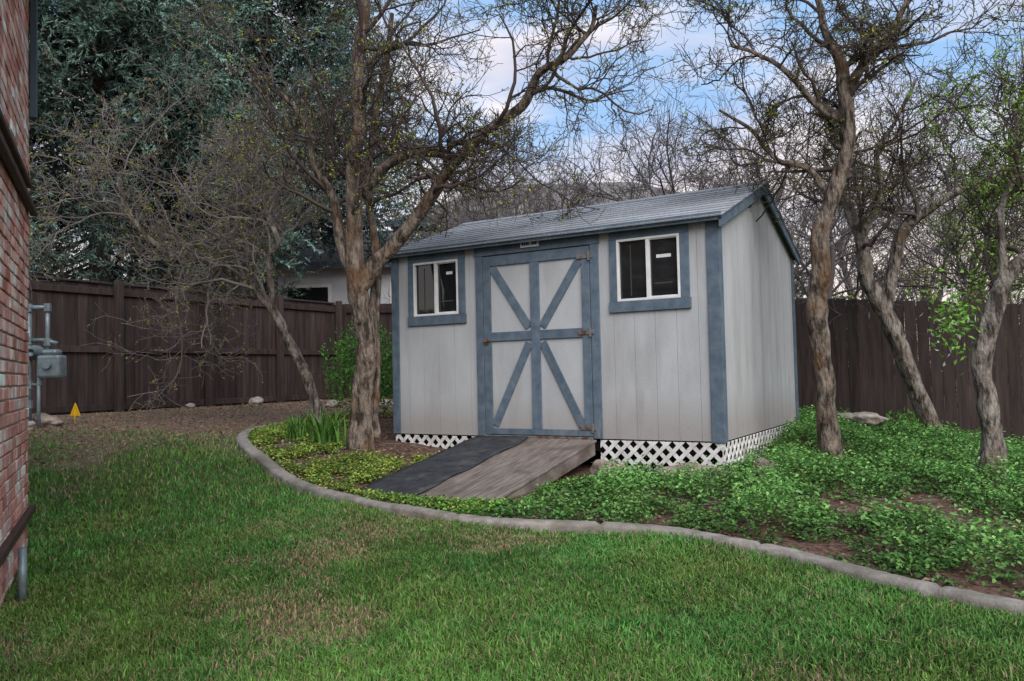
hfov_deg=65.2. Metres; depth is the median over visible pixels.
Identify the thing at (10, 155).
rail trim
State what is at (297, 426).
daylily clump
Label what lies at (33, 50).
window trim
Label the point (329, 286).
window frames
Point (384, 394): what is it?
green bush
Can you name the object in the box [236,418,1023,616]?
concrete edging curb
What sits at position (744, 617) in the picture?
lawn grass
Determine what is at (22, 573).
downspout
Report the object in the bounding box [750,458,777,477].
rock
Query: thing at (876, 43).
tree
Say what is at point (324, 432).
daylily clump
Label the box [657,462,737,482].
rock
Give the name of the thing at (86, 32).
blue spruce tree
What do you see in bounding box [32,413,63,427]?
rock
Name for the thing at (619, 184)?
roof
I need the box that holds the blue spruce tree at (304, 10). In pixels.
[48,0,446,295]
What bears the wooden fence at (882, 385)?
on the ground at (840, 547)
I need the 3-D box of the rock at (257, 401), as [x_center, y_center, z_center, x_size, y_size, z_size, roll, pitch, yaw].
[-4.122,1.005,12.861,0.240,0.213,0.214,-2,-2,14]
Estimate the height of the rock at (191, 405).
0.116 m
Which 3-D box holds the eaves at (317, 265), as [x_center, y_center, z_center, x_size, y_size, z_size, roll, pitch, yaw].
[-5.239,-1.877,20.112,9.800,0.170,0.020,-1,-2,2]
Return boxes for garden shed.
[387,181,800,469]
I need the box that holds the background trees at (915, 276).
[55,0,1023,427]
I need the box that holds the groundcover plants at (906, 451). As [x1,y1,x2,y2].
[458,405,1023,599]
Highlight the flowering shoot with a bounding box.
[905,253,990,375]
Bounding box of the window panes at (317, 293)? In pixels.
[220,287,327,302]
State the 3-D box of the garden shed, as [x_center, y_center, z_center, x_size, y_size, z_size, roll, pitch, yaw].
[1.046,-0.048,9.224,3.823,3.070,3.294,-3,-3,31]
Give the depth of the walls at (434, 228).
23.08 m
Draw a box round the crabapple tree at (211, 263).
[27,40,389,423]
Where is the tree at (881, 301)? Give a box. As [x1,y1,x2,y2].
[755,8,1023,432]
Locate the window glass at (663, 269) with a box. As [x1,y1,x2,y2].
[416,237,677,314]
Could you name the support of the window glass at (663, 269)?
in the garden shed
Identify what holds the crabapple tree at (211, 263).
on the ground at (840, 547)
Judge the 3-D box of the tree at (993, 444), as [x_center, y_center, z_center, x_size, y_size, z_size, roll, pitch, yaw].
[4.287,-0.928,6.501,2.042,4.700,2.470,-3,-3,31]
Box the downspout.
[18,548,26,602]
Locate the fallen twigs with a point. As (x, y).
(651, 492)
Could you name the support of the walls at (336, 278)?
on the ground at (840, 547)
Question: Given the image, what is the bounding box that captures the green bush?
[312,321,392,413]
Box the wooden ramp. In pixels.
[352,436,596,500]
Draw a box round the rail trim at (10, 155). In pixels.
[0,108,36,216]
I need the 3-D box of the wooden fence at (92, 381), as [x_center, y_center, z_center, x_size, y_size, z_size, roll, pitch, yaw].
[-6.892,0.279,9.701,0.170,2.400,13.962,-3,-3,31]
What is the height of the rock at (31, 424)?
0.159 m
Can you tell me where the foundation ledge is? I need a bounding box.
[0,504,35,567]
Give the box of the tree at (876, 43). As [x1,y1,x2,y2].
[666,0,1023,467]
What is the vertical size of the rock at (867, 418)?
0.193 m
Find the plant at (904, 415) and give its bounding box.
[881,407,932,436]
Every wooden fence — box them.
[27,275,342,414]
[342,299,1023,446]
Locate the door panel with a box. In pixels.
[490,245,593,436]
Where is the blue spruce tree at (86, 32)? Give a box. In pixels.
[27,0,332,300]
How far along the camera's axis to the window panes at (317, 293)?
20.42 m
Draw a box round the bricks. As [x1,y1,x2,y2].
[0,0,29,608]
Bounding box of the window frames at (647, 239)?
[413,233,680,316]
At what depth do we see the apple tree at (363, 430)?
7.93 m
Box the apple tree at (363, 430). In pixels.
[147,0,711,451]
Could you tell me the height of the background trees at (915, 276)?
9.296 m
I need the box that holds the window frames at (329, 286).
[198,282,391,302]
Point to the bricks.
(14, 107)
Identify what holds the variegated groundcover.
on the ground at (840, 547)
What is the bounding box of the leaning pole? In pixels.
[374,271,381,441]
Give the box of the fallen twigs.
[260,414,1022,561]
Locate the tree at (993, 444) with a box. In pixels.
[903,2,1023,488]
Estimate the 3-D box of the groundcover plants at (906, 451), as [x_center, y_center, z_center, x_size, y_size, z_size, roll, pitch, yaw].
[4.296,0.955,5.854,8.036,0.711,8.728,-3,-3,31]
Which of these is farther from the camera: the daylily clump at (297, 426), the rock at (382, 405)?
the rock at (382, 405)
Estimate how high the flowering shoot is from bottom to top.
1.035 m
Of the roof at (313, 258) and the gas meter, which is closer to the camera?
the gas meter
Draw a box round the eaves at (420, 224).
[385,218,483,226]
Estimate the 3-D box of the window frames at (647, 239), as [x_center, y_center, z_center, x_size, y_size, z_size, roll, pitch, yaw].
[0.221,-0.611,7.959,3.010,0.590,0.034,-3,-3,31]
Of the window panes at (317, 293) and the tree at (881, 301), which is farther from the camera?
the window panes at (317, 293)
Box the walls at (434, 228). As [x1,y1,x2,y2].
[416,225,458,232]
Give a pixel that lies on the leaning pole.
(378, 304)
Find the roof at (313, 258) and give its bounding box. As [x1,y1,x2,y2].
[121,229,435,266]
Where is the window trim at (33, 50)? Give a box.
[30,0,37,119]
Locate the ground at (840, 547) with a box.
[0,365,1023,680]
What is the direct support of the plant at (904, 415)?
on the ground at (840, 547)
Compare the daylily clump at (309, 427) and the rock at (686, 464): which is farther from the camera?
the daylily clump at (309, 427)
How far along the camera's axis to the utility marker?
9.47 m
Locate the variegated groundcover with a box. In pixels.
[246,412,577,515]
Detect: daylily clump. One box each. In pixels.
[275,412,318,442]
[290,406,349,449]
[292,416,310,433]
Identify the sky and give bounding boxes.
[31,0,1023,362]
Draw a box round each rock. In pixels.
[26,421,35,430]
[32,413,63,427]
[184,403,195,408]
[248,396,263,406]
[325,400,340,407]
[379,399,392,408]
[589,459,624,475]
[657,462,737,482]
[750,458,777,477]
[837,412,888,425]
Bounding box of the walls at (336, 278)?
[136,267,390,303]
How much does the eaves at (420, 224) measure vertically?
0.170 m
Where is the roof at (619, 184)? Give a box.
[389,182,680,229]
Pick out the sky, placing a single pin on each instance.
(500, 76)
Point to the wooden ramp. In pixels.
(490, 467)
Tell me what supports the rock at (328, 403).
on the ground at (840, 547)
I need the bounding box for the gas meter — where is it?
[26,303,66,427]
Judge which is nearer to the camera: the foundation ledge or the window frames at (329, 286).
the foundation ledge
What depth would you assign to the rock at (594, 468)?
6.97 m
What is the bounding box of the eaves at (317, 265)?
[120,261,390,273]
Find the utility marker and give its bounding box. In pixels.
[70,403,79,423]
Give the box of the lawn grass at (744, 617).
[0,403,1023,680]
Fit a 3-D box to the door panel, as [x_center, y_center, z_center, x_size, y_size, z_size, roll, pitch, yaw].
[0.250,0.026,7.949,1.212,1.825,0.027,-3,-3,31]
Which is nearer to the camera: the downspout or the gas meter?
the downspout

